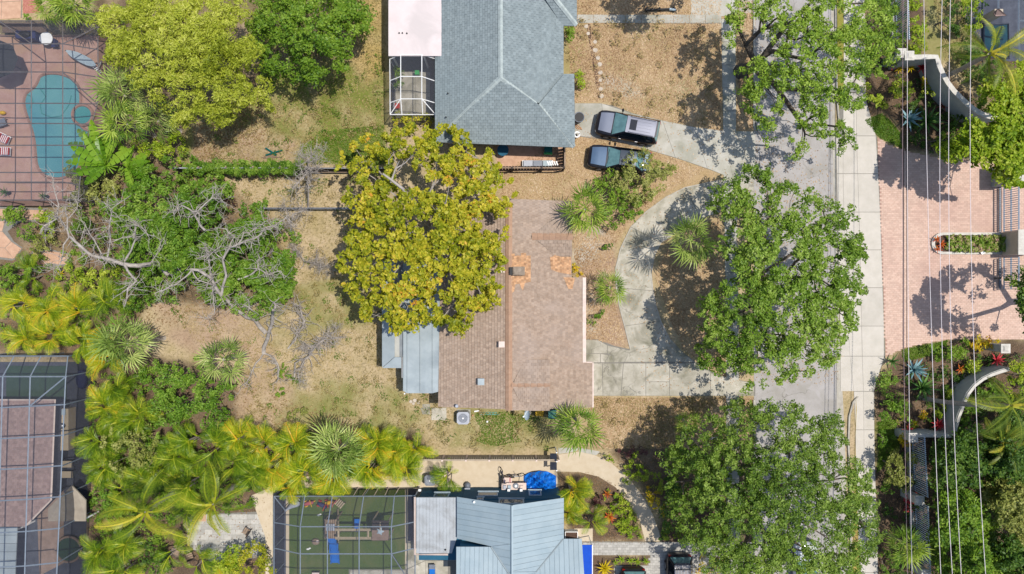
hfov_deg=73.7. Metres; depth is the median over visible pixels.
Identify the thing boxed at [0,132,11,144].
sun lounger
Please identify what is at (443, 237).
almond tree
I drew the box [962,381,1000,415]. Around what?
shrub
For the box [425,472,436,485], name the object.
air conditioner
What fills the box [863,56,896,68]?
shrub
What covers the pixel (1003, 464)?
garden tree
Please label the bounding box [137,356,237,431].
shrub
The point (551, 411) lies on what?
wheelie bin
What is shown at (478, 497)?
window
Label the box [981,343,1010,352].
wall pier
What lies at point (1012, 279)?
shrub
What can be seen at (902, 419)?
shrub
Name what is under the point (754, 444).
kerb
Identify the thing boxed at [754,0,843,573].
road
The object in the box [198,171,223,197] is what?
shrub
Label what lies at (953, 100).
curved wall
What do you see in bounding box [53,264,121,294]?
shrub
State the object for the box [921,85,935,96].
shrub
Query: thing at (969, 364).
shrub
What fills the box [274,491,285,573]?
side floor
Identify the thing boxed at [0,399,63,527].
tiled pavilion
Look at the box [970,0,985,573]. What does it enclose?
overhead cable
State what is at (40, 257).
ground cover
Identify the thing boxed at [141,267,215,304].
shrub
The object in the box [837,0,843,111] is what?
verge
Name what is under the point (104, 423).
areca palm
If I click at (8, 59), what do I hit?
patio umbrella
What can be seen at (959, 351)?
shrub
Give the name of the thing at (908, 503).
shrub
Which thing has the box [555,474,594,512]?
areca palm
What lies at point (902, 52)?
wall pier
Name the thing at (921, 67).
bromeliad
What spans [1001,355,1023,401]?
shrub
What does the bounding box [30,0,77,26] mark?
fan palm
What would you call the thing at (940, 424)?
cordyline
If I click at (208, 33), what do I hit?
tree
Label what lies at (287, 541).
lawn edging
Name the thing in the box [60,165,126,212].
shrub
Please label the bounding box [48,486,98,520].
beige cabana
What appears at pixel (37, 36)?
deck chair
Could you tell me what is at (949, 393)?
shrub
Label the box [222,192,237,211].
shrub
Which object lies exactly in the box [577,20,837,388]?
fallen leaves
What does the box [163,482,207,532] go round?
areca palm
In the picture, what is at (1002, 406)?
coconut palm
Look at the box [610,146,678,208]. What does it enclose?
shrub
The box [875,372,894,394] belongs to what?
shrub
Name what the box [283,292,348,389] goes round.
bare tree
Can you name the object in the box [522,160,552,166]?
patio bench
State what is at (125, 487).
areca palm
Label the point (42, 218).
shrub
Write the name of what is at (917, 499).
wall pier
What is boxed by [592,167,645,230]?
shrub
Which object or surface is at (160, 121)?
fan palm
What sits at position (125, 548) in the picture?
areca palm
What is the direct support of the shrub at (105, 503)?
on the ground at (180, 346)
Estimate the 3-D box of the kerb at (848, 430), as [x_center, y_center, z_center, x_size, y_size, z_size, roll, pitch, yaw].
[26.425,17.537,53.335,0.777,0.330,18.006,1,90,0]
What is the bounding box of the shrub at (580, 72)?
[574,69,586,89]
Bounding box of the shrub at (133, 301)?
[109,270,161,316]
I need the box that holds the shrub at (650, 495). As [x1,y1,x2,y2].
[645,486,664,516]
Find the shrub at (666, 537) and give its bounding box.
[661,532,669,540]
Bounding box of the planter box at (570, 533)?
[564,529,577,538]
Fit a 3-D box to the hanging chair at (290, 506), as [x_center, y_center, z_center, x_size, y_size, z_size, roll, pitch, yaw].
[-17.027,16.752,52.342,1.362,1.924,0.777,-19,90,0]
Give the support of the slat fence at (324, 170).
on the ground at (180, 346)
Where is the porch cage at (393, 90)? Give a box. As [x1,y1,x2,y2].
[389,54,434,121]
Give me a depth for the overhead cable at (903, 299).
47.70 m
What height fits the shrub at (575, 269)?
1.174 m
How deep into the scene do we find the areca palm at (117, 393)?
50.97 m
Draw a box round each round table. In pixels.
[39,32,53,44]
[497,145,508,155]
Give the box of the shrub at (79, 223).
[68,203,130,247]
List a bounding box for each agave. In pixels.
[885,354,899,370]
[901,108,921,129]
[907,358,927,381]
[910,371,939,404]
[918,106,946,132]
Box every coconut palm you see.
[94,469,191,543]
[177,461,254,546]
[919,376,1023,450]
[937,17,1023,94]
[960,411,1023,473]
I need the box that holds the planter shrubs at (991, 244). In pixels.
[944,233,1005,253]
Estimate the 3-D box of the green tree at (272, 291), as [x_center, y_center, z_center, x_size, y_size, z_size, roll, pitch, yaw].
[-19.999,-1.984,50.811,8.483,5.178,9.029,0,90,0]
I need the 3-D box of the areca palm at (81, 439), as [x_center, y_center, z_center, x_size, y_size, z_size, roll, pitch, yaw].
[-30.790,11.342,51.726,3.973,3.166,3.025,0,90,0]
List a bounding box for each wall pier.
[882,48,906,66]
[888,51,913,68]
[894,428,917,441]
[900,489,924,504]
[906,561,930,573]
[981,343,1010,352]
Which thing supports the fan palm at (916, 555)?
on the ground at (180, 346)
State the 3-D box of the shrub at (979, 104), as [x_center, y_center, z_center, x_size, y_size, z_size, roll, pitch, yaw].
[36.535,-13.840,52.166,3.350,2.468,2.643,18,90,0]
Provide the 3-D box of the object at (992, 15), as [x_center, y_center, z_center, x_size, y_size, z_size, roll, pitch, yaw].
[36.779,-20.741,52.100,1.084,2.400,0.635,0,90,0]
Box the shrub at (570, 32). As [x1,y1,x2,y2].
[564,26,575,43]
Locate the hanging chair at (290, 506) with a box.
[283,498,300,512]
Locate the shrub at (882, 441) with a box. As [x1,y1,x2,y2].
[877,429,890,449]
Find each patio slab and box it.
[349,540,455,573]
[408,496,414,539]
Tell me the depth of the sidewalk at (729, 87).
53.27 m
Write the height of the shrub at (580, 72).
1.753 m
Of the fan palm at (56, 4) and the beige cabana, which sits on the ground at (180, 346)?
the fan palm at (56, 4)
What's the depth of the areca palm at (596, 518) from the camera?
51.67 m
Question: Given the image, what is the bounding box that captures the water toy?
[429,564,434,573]
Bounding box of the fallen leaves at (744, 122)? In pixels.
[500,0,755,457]
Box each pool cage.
[0,20,119,204]
[0,352,95,573]
[997,0,1023,60]
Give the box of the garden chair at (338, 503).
[332,497,345,508]
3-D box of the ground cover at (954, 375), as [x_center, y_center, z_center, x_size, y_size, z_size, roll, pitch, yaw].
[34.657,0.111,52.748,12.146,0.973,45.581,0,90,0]
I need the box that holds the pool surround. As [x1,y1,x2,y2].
[965,0,1023,60]
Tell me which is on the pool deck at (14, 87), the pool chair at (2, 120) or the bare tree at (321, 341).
the pool chair at (2, 120)
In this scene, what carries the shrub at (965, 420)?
on the ground at (180, 346)
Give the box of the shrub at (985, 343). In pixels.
[969,334,1000,353]
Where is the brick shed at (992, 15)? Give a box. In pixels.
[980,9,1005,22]
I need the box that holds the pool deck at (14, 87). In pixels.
[0,35,97,205]
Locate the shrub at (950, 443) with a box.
[926,438,951,487]
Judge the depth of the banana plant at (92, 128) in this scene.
50.70 m
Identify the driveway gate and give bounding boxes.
[999,187,1019,231]
[999,257,1019,288]
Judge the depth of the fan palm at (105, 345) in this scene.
47.52 m
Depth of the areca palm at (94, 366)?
50.86 m
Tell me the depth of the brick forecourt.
53.28 m
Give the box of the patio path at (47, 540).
[37,494,59,573]
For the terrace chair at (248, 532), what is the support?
on the grey terrace
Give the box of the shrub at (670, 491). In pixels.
[657,476,689,540]
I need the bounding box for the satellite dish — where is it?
[523,411,530,419]
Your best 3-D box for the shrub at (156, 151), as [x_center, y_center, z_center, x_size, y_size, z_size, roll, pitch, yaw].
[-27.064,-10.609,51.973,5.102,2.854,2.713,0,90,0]
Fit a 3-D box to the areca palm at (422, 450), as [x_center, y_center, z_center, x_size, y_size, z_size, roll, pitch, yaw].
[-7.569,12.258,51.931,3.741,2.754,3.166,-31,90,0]
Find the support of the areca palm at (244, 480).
on the ground at (180, 346)
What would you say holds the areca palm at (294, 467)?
on the ground at (180, 346)
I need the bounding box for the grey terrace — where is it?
[187,512,264,561]
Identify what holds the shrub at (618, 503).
on the ground at (180, 346)
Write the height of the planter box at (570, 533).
0.620 m
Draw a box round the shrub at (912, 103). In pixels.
[905,94,924,113]
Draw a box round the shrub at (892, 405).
[878,392,911,422]
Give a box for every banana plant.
[66,132,132,184]
[68,119,116,157]
[118,141,150,190]
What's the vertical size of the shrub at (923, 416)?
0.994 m
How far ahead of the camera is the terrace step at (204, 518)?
53.26 m
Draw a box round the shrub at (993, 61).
[953,40,1003,83]
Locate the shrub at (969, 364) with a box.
[960,359,982,374]
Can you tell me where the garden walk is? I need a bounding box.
[577,14,720,23]
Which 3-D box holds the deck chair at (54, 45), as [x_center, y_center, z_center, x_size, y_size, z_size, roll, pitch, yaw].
[-35.413,-18.838,52.862,0.530,0.875,0.500,0,90,0]
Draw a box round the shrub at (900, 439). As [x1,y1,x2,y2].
[896,433,911,447]
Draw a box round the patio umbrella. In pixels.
[0,40,20,77]
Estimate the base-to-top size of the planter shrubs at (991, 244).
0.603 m
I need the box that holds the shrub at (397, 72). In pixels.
[394,66,404,87]
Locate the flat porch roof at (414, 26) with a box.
[388,0,441,67]
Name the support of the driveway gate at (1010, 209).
on the brick forecourt
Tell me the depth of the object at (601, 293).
50.54 m
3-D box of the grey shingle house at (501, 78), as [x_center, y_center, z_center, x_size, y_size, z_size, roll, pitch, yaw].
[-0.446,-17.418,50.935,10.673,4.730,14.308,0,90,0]
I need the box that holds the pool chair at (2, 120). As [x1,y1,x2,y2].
[0,118,9,127]
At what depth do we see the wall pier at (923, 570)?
51.77 m
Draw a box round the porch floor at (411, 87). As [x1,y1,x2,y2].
[392,57,434,113]
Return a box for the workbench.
[502,481,525,489]
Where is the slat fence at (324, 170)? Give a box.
[170,165,393,172]
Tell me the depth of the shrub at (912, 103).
52.68 m
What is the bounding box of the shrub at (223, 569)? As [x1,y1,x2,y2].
[211,544,248,573]
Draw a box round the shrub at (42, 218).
[32,206,59,241]
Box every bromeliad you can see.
[597,560,613,573]
[605,510,615,522]
[916,64,925,75]
[990,353,1005,365]
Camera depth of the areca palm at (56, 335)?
50.58 m
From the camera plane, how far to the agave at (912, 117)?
52.70 m
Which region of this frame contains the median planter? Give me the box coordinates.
[931,232,1001,253]
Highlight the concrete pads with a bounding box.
[409,398,445,419]
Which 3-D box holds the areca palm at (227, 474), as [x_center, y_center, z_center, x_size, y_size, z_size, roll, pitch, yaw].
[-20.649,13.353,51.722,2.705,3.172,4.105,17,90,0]
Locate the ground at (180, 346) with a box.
[0,0,1023,573]
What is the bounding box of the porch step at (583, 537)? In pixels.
[574,528,592,540]
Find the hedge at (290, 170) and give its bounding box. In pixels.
[181,157,304,178]
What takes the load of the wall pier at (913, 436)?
on the ground at (180, 346)
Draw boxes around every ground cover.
[0,172,273,349]
[85,362,416,573]
[603,462,742,568]
[863,0,959,146]
[875,368,907,573]
[881,0,1023,573]
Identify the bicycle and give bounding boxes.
[504,473,524,477]
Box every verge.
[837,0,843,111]
[853,407,857,570]
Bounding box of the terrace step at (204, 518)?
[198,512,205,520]
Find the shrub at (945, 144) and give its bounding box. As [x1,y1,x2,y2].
[931,131,955,152]
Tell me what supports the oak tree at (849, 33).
on the ground at (180, 346)
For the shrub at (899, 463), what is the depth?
51.17 m
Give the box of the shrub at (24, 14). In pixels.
[23,4,124,23]
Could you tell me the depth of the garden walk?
53.27 m
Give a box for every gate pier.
[991,168,1023,186]
[1001,229,1023,254]
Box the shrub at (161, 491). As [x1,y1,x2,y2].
[152,454,216,498]
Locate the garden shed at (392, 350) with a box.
[382,259,402,377]
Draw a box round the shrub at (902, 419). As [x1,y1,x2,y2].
[897,413,917,429]
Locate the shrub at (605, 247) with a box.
[602,243,613,249]
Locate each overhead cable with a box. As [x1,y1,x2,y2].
[902,65,907,573]
[907,0,911,560]
[924,24,940,572]
[939,13,952,573]
[948,0,961,573]
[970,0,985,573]
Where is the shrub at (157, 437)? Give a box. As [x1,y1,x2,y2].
[136,421,187,460]
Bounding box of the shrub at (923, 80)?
[916,76,927,88]
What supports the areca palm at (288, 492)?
on the ground at (180, 346)
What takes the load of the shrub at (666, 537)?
on the ground at (180, 346)
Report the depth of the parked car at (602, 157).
52.26 m
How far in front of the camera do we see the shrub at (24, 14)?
52.26 m
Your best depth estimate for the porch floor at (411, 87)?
53.27 m
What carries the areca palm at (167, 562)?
on the ground at (180, 346)
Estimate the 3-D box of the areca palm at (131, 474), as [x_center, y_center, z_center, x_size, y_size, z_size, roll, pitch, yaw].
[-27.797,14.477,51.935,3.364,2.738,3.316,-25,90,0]
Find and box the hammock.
[65,50,97,70]
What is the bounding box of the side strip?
[251,490,273,573]
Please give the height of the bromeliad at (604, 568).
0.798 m
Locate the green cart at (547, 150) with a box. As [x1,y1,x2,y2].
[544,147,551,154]
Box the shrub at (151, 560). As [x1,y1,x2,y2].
[136,537,172,573]
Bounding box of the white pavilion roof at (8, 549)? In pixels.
[0,520,34,573]
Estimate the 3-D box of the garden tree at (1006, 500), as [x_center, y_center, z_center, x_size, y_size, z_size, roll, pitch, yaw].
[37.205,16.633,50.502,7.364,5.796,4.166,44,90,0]
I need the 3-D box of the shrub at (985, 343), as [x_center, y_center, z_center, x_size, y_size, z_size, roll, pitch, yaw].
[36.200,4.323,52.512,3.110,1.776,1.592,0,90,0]
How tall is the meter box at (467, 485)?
0.600 m
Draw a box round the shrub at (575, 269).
[572,263,583,276]
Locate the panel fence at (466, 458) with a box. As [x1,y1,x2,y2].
[420,455,559,461]
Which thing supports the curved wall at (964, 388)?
on the ground at (180, 346)
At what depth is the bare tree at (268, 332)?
51.96 m
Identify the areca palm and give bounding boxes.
[0,284,44,320]
[0,312,46,354]
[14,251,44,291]
[26,282,67,333]
[28,314,74,355]
[47,282,96,325]
[62,319,100,363]
[70,418,127,459]
[78,534,117,573]
[81,331,122,380]
[81,449,125,490]
[84,379,125,420]
[89,276,131,322]
[91,551,146,573]
[95,402,148,438]
[98,369,139,404]
[104,476,141,503]
[105,526,145,564]
[111,394,163,438]
[122,456,168,500]
[133,448,181,493]
[152,431,197,474]
[153,531,192,573]
[163,462,209,508]
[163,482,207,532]
[166,421,205,461]
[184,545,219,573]
[195,420,238,471]
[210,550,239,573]
[212,414,262,458]
[217,439,253,485]
[230,453,273,495]
[244,420,280,469]
[247,448,288,489]
[264,459,306,504]
[270,422,314,461]
[278,448,326,496]
[307,464,351,499]
[349,445,390,489]
[354,422,400,467]
[374,429,412,482]
[383,448,423,487]
[392,432,439,470]
[430,458,461,492]
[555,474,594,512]
[560,489,585,524]
[571,504,610,535]
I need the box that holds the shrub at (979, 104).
[968,87,996,121]
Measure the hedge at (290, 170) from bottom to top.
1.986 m
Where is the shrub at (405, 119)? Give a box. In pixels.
[391,110,434,133]
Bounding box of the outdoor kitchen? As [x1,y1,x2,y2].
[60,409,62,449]
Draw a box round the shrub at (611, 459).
[603,454,614,462]
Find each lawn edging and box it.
[286,497,288,573]
[405,496,407,564]
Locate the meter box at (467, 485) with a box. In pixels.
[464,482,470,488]
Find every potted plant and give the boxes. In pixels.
[0,188,11,195]
[39,192,49,198]
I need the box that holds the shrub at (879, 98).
[860,82,888,108]
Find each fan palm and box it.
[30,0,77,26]
[38,0,97,31]
[82,64,155,124]
[82,312,165,373]
[94,97,155,144]
[131,93,181,147]
[193,335,248,387]
[303,417,372,487]
[547,401,607,456]
[556,179,610,237]
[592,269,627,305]
[666,212,719,268]
[674,410,699,434]
[884,524,935,571]
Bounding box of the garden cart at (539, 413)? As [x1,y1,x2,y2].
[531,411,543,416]
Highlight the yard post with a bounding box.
[644,7,675,11]
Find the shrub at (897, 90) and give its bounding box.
[888,76,915,99]
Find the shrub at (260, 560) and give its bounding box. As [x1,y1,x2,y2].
[230,538,276,573]
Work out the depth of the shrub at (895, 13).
51.58 m
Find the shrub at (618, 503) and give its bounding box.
[610,498,629,514]
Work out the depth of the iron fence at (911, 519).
52.14 m
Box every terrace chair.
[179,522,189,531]
[185,550,195,561]
[242,526,251,537]
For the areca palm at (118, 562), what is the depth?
50.99 m
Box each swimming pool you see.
[22,73,87,179]
[982,23,1010,58]
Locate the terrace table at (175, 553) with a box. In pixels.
[171,545,183,557]
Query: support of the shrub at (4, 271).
on the ground at (180, 346)
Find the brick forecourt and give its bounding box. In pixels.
[877,137,1023,355]
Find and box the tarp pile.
[524,471,555,489]
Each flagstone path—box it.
[0,0,21,18]
[0,207,47,260]
[31,249,70,275]
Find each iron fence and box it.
[890,0,909,47]
[906,437,928,497]
[909,503,930,569]
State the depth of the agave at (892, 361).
52.71 m
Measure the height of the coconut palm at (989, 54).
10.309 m
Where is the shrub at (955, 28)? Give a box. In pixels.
[935,0,963,37]
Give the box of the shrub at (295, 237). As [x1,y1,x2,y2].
[283,229,301,243]
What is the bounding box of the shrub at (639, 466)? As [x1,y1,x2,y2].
[621,451,649,484]
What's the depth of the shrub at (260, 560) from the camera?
50.95 m
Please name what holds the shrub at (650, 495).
on the ground at (180, 346)
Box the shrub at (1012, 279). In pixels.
[994,265,1023,286]
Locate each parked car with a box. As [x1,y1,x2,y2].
[587,142,651,174]
[594,108,660,145]
[619,566,645,573]
[664,552,692,573]
[790,540,817,573]
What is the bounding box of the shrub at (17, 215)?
[0,205,39,241]
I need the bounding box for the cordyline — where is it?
[931,417,944,430]
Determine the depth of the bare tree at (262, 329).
47.81 m
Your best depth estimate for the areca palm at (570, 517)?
51.96 m
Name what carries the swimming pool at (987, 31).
in the pool surround
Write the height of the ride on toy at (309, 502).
0.619 m
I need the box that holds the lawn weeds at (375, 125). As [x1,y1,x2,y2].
[176,18,723,452]
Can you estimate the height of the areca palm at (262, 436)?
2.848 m
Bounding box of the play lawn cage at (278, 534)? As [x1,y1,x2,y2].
[273,486,419,573]
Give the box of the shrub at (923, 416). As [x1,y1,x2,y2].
[912,409,927,424]
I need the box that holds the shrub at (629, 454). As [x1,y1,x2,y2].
[617,445,647,457]
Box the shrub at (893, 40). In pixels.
[872,20,905,55]
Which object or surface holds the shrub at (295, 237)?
on the ground at (180, 346)
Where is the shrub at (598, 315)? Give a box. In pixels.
[587,309,604,325]
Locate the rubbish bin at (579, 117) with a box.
[574,112,583,123]
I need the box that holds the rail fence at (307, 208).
[262,207,355,209]
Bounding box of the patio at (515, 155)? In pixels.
[497,146,562,170]
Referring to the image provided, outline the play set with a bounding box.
[324,509,393,562]
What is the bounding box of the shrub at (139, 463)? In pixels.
[98,419,164,488]
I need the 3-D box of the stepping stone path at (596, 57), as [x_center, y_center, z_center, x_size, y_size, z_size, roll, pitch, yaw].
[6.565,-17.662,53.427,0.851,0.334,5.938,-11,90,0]
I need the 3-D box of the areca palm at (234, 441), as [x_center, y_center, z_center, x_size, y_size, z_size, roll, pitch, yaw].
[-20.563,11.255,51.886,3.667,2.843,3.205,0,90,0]
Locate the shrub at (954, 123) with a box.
[940,112,969,134]
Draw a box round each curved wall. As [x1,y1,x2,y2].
[897,54,996,123]
[897,364,1009,437]
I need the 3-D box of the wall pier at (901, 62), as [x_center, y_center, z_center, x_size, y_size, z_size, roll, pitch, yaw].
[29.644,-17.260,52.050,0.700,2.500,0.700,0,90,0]
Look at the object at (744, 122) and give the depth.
53.28 m
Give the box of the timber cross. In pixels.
[261,148,281,158]
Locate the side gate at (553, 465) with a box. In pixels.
[550,447,556,470]
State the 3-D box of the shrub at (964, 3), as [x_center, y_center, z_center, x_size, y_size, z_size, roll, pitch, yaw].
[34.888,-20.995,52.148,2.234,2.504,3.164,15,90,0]
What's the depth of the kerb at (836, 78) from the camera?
53.17 m
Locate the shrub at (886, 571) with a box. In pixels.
[877,550,898,573]
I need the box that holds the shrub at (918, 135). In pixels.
[906,132,955,153]
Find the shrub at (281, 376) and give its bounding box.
[275,362,300,397]
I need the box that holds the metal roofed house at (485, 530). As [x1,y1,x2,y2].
[414,487,583,573]
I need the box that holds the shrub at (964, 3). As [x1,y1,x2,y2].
[956,0,983,34]
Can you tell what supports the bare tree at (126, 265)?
on the ground at (180, 346)
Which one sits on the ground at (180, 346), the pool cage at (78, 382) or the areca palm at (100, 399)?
the areca palm at (100, 399)
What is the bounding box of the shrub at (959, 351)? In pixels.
[929,337,969,361]
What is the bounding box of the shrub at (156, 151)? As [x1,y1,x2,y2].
[130,130,190,163]
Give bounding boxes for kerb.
[753,0,754,127]
[753,400,754,573]
[834,0,839,119]
[847,397,857,565]
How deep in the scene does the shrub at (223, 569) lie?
51.30 m
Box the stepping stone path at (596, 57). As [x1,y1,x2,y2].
[584,24,603,97]
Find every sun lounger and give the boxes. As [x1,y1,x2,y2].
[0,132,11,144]
[0,147,11,155]
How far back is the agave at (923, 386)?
52.60 m
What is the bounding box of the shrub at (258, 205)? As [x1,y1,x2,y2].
[248,200,267,214]
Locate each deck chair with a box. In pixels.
[35,33,39,41]
[51,39,59,47]
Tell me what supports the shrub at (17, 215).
on the ground at (180, 346)
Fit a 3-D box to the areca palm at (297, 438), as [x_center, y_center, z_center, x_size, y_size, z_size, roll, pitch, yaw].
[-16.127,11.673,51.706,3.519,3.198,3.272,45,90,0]
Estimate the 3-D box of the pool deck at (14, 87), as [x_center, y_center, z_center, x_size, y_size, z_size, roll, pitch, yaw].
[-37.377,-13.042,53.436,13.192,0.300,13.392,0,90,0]
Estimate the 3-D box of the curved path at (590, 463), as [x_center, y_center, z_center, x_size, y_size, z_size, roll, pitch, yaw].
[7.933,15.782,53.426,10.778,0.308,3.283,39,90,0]
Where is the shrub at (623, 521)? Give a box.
[616,508,632,535]
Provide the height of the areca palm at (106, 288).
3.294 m
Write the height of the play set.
2.892 m
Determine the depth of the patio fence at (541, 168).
51.92 m
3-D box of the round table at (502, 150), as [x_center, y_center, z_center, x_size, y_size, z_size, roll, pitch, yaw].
[-0.700,-10.543,52.925,0.900,0.750,0.886,0,90,0]
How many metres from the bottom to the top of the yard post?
0.337 m
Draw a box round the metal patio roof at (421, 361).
[403,259,439,393]
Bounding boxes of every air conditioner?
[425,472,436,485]
[457,409,470,423]
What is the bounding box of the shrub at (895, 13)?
[864,0,900,36]
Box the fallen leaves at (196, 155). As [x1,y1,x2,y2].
[0,78,410,569]
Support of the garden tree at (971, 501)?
on the ground at (180, 346)
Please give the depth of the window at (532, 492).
51.78 m
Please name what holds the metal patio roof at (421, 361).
on the ground at (180, 346)
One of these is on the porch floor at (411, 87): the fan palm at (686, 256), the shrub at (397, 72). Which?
the shrub at (397, 72)
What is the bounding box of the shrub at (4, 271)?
[0,262,43,288]
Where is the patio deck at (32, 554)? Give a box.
[0,362,66,573]
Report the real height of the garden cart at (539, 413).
0.914 m
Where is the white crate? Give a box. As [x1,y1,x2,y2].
[501,476,511,485]
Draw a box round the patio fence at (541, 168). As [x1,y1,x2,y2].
[498,147,565,171]
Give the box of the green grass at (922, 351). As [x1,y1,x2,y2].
[294,113,947,471]
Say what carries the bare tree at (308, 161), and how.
on the ground at (180, 346)
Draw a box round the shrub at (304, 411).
[286,407,308,421]
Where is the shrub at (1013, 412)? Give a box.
[996,394,1023,421]
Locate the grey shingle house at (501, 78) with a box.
[435,0,577,147]
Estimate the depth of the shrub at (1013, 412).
51.31 m
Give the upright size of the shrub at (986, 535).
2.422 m
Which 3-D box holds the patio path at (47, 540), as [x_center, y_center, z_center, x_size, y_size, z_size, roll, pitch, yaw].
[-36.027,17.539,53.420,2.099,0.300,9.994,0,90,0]
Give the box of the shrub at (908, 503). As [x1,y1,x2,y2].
[901,492,916,511]
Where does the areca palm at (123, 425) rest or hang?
on the ground at (180, 346)
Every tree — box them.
[33,167,192,307]
[84,0,276,134]
[98,174,233,279]
[140,184,298,333]
[195,200,298,320]
[234,290,292,396]
[242,0,377,90]
[267,193,313,240]
[282,141,330,210]
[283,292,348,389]
[286,238,336,279]
[334,121,518,338]
[655,394,887,573]
[693,162,868,395]
[723,0,900,161]
[924,488,1001,554]
[927,423,1007,498]
[929,537,1018,573]
[935,59,1023,189]
[977,473,1023,546]
[980,415,1023,492]
[988,532,1023,573]
[1014,270,1023,333]
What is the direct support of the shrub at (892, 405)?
on the ground at (180, 346)
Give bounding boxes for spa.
[71,104,93,126]
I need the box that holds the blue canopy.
[582,535,592,573]
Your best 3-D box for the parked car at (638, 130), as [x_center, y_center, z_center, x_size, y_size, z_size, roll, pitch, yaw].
[8.866,-12.281,52.354,4.860,1.941,2.540,11,90,0]
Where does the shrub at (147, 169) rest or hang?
on the ground at (180, 346)
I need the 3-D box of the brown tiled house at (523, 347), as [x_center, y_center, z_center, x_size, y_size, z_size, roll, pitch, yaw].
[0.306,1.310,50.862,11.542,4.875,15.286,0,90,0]
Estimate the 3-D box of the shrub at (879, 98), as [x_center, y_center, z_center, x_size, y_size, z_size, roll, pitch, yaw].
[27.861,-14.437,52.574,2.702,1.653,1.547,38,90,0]
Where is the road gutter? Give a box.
[831,9,848,573]
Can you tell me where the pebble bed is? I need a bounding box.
[23,0,39,13]
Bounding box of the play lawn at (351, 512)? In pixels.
[289,497,404,573]
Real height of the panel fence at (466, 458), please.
1.640 m
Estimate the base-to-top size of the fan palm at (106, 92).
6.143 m
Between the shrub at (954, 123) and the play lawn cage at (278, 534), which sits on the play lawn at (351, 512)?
the play lawn cage at (278, 534)
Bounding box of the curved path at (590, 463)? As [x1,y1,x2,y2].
[557,448,659,540]
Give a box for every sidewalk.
[721,19,739,573]
[835,0,884,573]
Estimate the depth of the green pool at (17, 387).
53.27 m
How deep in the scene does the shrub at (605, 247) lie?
52.88 m
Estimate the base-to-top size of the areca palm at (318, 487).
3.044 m
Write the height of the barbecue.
1.200 m
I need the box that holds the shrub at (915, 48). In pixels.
[904,0,928,54]
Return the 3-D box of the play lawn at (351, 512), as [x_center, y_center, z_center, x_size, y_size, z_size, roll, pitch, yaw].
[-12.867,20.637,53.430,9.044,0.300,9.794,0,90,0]
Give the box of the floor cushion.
[312,538,319,544]
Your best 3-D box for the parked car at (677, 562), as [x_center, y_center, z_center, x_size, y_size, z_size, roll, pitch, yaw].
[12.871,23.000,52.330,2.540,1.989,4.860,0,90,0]
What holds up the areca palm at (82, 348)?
on the ground at (180, 346)
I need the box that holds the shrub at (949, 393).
[940,388,953,399]
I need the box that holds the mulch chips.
[557,13,1022,569]
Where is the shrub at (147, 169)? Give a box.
[118,151,195,188]
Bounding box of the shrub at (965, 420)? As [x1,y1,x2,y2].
[957,407,971,435]
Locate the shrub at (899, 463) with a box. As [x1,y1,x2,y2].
[882,448,921,493]
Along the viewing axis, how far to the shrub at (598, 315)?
52.70 m
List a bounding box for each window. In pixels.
[433,492,450,496]
[476,496,484,499]
[478,491,498,495]
[498,498,524,503]
[528,489,541,495]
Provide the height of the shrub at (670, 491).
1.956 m
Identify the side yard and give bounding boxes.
[281,476,411,488]
[410,455,556,488]
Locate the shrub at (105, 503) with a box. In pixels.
[86,474,125,524]
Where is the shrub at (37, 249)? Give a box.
[28,233,60,263]
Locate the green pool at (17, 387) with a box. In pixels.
[6,366,65,398]
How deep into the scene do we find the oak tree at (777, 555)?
45.54 m
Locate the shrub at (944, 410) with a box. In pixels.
[933,404,946,418]
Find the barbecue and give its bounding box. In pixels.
[15,31,40,41]
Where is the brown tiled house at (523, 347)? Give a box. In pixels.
[438,199,593,410]
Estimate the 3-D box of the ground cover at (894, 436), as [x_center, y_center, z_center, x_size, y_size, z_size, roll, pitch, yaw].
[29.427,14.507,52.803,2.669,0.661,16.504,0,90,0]
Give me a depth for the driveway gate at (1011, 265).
52.55 m
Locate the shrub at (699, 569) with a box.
[695,553,728,573]
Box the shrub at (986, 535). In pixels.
[972,501,1001,541]
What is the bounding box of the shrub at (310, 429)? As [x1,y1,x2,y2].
[294,426,332,435]
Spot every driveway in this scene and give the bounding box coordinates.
[575,103,754,179]
[582,541,755,573]
[586,174,754,395]
[691,0,752,15]
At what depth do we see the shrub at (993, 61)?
52.02 m
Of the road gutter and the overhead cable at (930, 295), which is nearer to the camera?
the overhead cable at (930, 295)
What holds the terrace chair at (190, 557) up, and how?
on the grey terrace
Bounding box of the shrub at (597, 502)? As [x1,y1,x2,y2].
[593,494,604,515]
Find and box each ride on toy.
[304,500,314,506]
[316,499,328,510]
[324,499,336,506]
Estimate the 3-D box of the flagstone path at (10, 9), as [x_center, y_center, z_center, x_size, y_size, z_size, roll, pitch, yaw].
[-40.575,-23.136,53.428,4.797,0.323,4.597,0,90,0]
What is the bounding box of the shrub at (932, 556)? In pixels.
[927,522,940,565]
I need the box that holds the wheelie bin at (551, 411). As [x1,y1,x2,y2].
[548,409,555,418]

